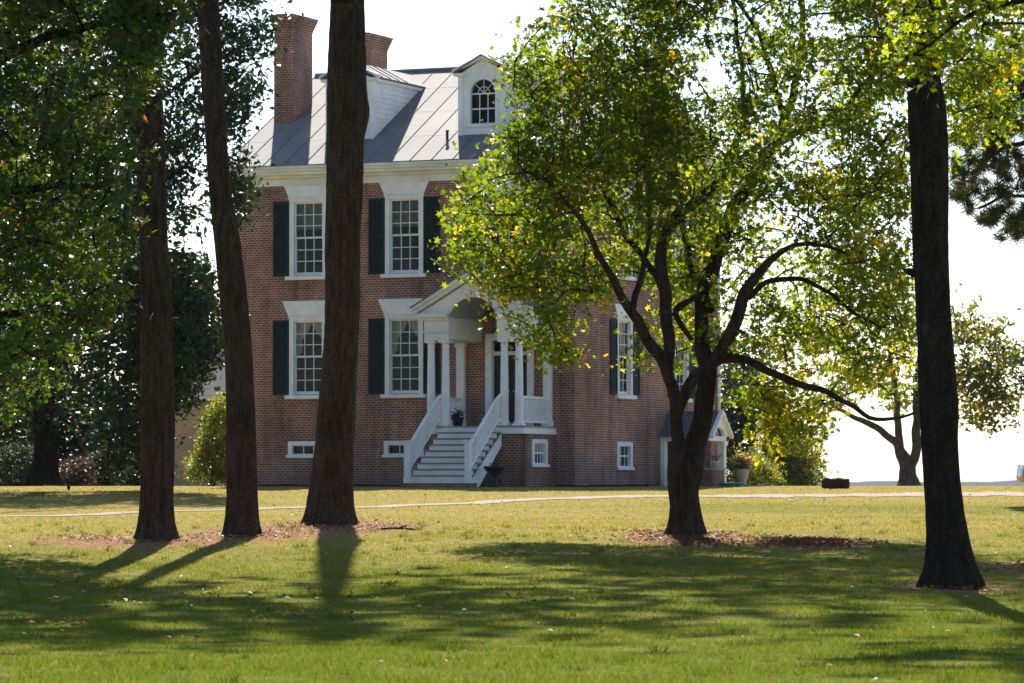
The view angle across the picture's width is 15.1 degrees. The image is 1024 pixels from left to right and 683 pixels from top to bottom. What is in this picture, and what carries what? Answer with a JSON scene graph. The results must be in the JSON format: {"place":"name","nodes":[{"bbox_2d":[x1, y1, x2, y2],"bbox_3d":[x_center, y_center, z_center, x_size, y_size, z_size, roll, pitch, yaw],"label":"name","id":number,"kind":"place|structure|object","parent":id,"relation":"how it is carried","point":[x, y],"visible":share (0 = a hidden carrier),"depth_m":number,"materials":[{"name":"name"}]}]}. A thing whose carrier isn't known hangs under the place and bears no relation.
{"place":"outdoors","nodes":[
{"label":"outdoors","id":0,"kind":"place"},
{"bbox_2d":[0,486,1023,682],"bbox_3d":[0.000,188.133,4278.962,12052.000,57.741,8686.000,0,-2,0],"label":"lawn","id":1,"kind":"structure","parent":0,"point":[571,511],"depth_m":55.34,"materials":[{"name":"green plant"}]},
{"bbox_2d":[0,436,46,485],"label":"garden bush","id":2,"kind":"object","parent":1,"relation":"on","point":[21,473],"visible":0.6,"depth_m":124.52,"materials":[{"name":"green plant"}]},
{"bbox_2d":[54,451,103,485],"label":"garden bush","id":3,"kind":"object","parent":1,"relation":"on","point":[71,477],"visible":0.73,"depth_m":126.47,"materials":[{"name":"pink plant"}]},
{"bbox_2d":[0,0,209,430],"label":"gum tree","id":4,"kind":"object","parent":1,"relation":"on","point":[129,36],"visible":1,"depth_m":61.33,"materials":[{"name":"green plant"}]},
{"bbox_2d":[0,66,215,485],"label":"broad tree","id":5,"kind":"object","parent":1,"relation":"on","point":[63,445],"visible":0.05,"depth_m":148.72,"materials":[{"name":"green plant"}]},
{"bbox_2d":[84,445,131,485],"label":"garden bush","id":6,"kind":"object","parent":1,"relation":"on","point":[105,482],"visible":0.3,"depth_m":128.70,"materials":[{"name":"green plant"}]},
{"bbox_2d":[111,449,174,485],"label":"garden bush","id":7,"kind":"object","parent":1,"relation":"on","point":[134,478],"visible":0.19,"depth_m":130.39,"materials":[{"name":"green plant"}]},
{"bbox_2d":[0,0,303,489],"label":"magnolia tree","id":8,"kind":"object","parent":1,"relation":"on","point":[197,337],"visible":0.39,"depth_m":105.60,"materials":[{"name":"green plant"}]},
{"bbox_2d":[133,19,179,541],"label":"pine tree","id":9,"kind":"object","parent":1,"relation":"on","point":[156,518],"visible":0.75,"depth_m":66.34,"materials":[{"name":"brown plant"}]},
{"bbox_2d":[174,353,225,485],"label":"clapboard outbuilding","id":10,"kind":"structure","parent":1,"relation":"on","point":[188,432],"depth_m":135.96,"materials":[{"name":"wood"}]},
{"bbox_2d":[178,384,226,485],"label":"golden shrub","id":11,"kind":"object","parent":1,"relation":"on","point":[214,469],"visible":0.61,"depth_m":126.57,"materials":[{"name":"green plant"}]},
{"bbox_2d":[196,0,262,536],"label":"pine tree","id":12,"kind":"object","parent":1,"relation":"on","point":[241,513],"visible":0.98,"depth_m":68.49,"materials":[{"name":"brown plant"}]},
{"bbox_2d":[300,0,369,525],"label":"pine tree","id":13,"kind":"object","parent":1,"relation":"on","point":[330,497],"visible":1,"depth_m":74.62,"materials":[{"name":"brown plant"}]},
{"bbox_2d":[378,525,413,529],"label":"fallen stick","id":14,"kind":"object","parent":1,"relation":"on","point":[396,528],"visible":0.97,"depth_m":70.92,"materials":[{"name":"brown wood"}]},
{"bbox_2d":[204,484,667,484],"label":"gravel strip","id":15,"kind":"object","parent":1,"relation":"on","point":[550,484],"visible":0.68,"depth_m":121.49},
{"bbox_2d":[229,13,733,486],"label":"brick house","id":16,"kind":"structure","parent":1,"relation":"on","point":[431,355],"depth_m":122.37,"materials":[{"name":"red brick"}]},
{"bbox_2d":[273,316,324,398],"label":"window","id":17,"kind":"structure","parent":16,"relation":"in","point":[288,335],"depth_m":123.39,"materials":[{"name":"white paint"}]},
{"bbox_2d":[273,197,325,279],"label":"window","id":18,"kind":"structure","parent":16,"relation":"in","point":[309,213],"depth_m":123.55,"materials":[{"name":"white paint"}]},
{"bbox_2d":[286,441,314,457],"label":"basement window","id":19,"kind":"structure","parent":16,"relation":"in","point":[291,444],"depth_m":123.15,"materials":[{"name":"white paint"}]},
{"bbox_2d":[382,441,424,457],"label":"basement window","id":20,"kind":"structure","parent":16,"relation":"in","point":[387,444],"depth_m":121.81,"materials":[{"name":"white paint"}]},
{"bbox_2d":[368,194,439,277],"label":"window","id":21,"kind":"structure","parent":16,"relation":"in","point":[409,210],"depth_m":122.11,"materials":[{"name":"white paint"}]},
{"bbox_2d":[368,314,439,397],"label":"window","id":22,"kind":"structure","parent":16,"relation":"in","point":[394,325],"depth_m":122.02,"materials":[{"name":"white paint"}]},
{"bbox_2d":[450,407,464,425],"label":"flower pot","id":23,"kind":"object","parent":16,"relation":"on","point":[457,419],"visible":1,"depth_m":118.92,"materials":[{"name":"black ceramic"}]},
{"bbox_2d":[466,190,538,269],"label":"window","id":24,"kind":"structure","parent":16,"relation":"in","point":[482,267],"depth_m":120.77,"materials":[{"name":"white paint"}]},
{"bbox_2d":[531,439,549,466],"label":"basement window","id":25,"kind":"structure","parent":16,"relation":"in","point":[538,446],"depth_m":118.78,"materials":[{"name":"white paint"}]},
{"bbox_2d":[610,197,639,280],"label":"window","id":26,"kind":"structure","parent":16,"relation":"in","point":[631,278],"depth_m":123.73,"materials":[{"name":"white paint"}]},
{"bbox_2d":[610,316,639,398],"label":"window","id":27,"kind":"structure","parent":16,"relation":"in","point":[632,381],"depth_m":123.42,"materials":[{"name":"white paint"}]},
{"bbox_2d":[617,442,634,469],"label":"basement window","id":28,"kind":"structure","parent":16,"relation":"in","point":[629,445],"depth_m":123.27,"materials":[{"name":"white paint"}]},
{"bbox_2d":[667,207,695,286],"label":"window","id":29,"kind":"structure","parent":16,"relation":"in","point":[668,213],"depth_m":128.12,"materials":[{"name":"white paint"}]},
{"bbox_2d":[668,323,695,401],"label":"window","id":30,"kind":"structure","parent":16,"relation":"in","point":[691,365],"depth_m":128.31,"materials":[{"name":"white paint"}]},
{"bbox_2d":[709,453,721,466],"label":"flower pot","id":31,"kind":"object","parent":16,"relation":"on","point":[715,463],"visible":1,"depth_m":124.65,"materials":[{"name":"white ceramic"}]},
{"bbox_2d":[483,463,505,486],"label":"urn","id":32,"kind":"object","parent":1,"relation":"on","point":[494,471],"visible":0.96,"depth_m":115.48,"materials":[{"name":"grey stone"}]},
{"bbox_2d":[0,487,1023,680],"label":"fallen leaves","id":33,"kind":"object","parent":1,"relation":"on","point":[788,539],"visible":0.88,"depth_m":65.86,"materials":[{"name":"brown plant"}]},
{"bbox_2d":[427,0,1023,534],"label":"maple tree","id":34,"kind":"object","parent":1,"relation":"on","point":[653,122],"visible":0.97,"depth_m":67.46,"materials":[{"name":"green plant"}]},
{"bbox_2d":[719,482,765,485],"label":"garden hose","id":35,"kind":"object","parent":1,"relation":"on","point":[730,484],"visible":1,"depth_m":119.19,"materials":[{"name":"green rubber"}]},
{"bbox_2d":[728,455,757,485],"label":"flower urn","id":36,"kind":"object","parent":1,"relation":"on","point":[742,474],"visible":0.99,"depth_m":121.31,"materials":[{"name":"stone"}]},
{"bbox_2d":[726,442,764,483],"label":"flower bush","id":37,"kind":"object","parent":1,"relation":"on","point":[756,450],"visible":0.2,"depth_m":128.97,"materials":[{"name":"green plant"}]},
{"bbox_2d":[723,451,788,485],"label":"green shrub","id":38,"kind":"object","parent":1,"relation":"on","point":[762,468],"visible":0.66,"depth_m":123.74,"materials":[{"name":"green plant"}]},
{"bbox_2d":[755,421,761,456],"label":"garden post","id":39,"kind":"object","parent":1,"relation":"on","point":[757,434],"visible":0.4,"depth_m":130.88,"materials":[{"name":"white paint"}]},
{"bbox_2d":[721,332,796,485],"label":"cedar tree","id":40,"kind":"object","parent":1,"relation":"on","point":[736,422],"visible":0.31,"depth_m":151.06,"materials":[{"name":"green plant"}]},
{"bbox_2d":[748,387,838,485],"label":"cedar tree","id":41,"kind":"object","parent":1,"relation":"on","point":[801,475],"visible":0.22,"depth_m":154.88,"materials":[{"name":"green plant"}]},
{"bbox_2d":[788,433,838,485],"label":"cedar tree","id":42,"kind":"object","parent":1,"relation":"on","point":[820,471],"visible":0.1,"depth_m":158.95,"materials":[{"name":"green plant"}]},
{"bbox_2d":[821,477,849,488],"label":"bale","id":43,"kind":"object","parent":1,"relation":"on","point":[837,483],"visible":0.97,"depth_m":111.72},
{"bbox_2d":[796,283,1023,485],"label":"ash tree","id":44,"kind":"object","parent":1,"relation":"on","point":[980,384],"visible":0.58,"depth_m":137.65,"materials":[{"name":"green plant"}]},
{"bbox_2d":[902,1,986,589],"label":"pine tree","id":45,"kind":"object","parent":1,"relation":"on","point":[949,559],"visible":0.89,"depth_m":51.45,"materials":[{"name":"brown plant"}]},
{"bbox_2d":[869,0,1023,108],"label":"gum tree","id":46,"kind":"object","parent":1,"relation":"on","point":[916,39],"visible":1,"depth_m":47.34,"materials":[{"name":"green plant"}]},
{"bbox_2d":[943,4,1023,251],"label":"pine tree","id":47,"kind":"object","parent":1,"relation":"on","point":[1000,166],"visible":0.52,"depth_m":95.84,"materials":[{"name":"green plant"}]},
{"bbox_2d":[997,350,1023,398],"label":"tree","id":48,"kind":"object","parent":1,"relation":"on","point":[1021,376],"visible":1,"depth_m":117.97,"materials":[{"name":"green plant"}]},
{"bbox_2d":[1016,465,1023,481],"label":"parked car","id":49,"kind":"object","parent":1,"relation":"on","point":[1020,474],"visible":1,"depth_m":121.57,"materials":[{"name":"silver metal"}]},
{"bbox_2d":[0,491,1023,515],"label":"path","id":50,"kind":"structure","parent":0,"point":[1007,493],"depth_m":98.69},
{"bbox_2d":[0,0,1023,481],"label":"sky","id":51,"kind":"structure","parent":0,"point":[424,33],"materials":[{"name":"white"}]},
{"bbox_2d":[45,480,1023,485],"bbox_3d":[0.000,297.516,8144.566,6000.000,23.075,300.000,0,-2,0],"label":"hills","id":52,"kind":"structure","parent":0,"point":[963,483],"depth_m":7994.60,"materials":[{"name":"green plant"}]}
]}

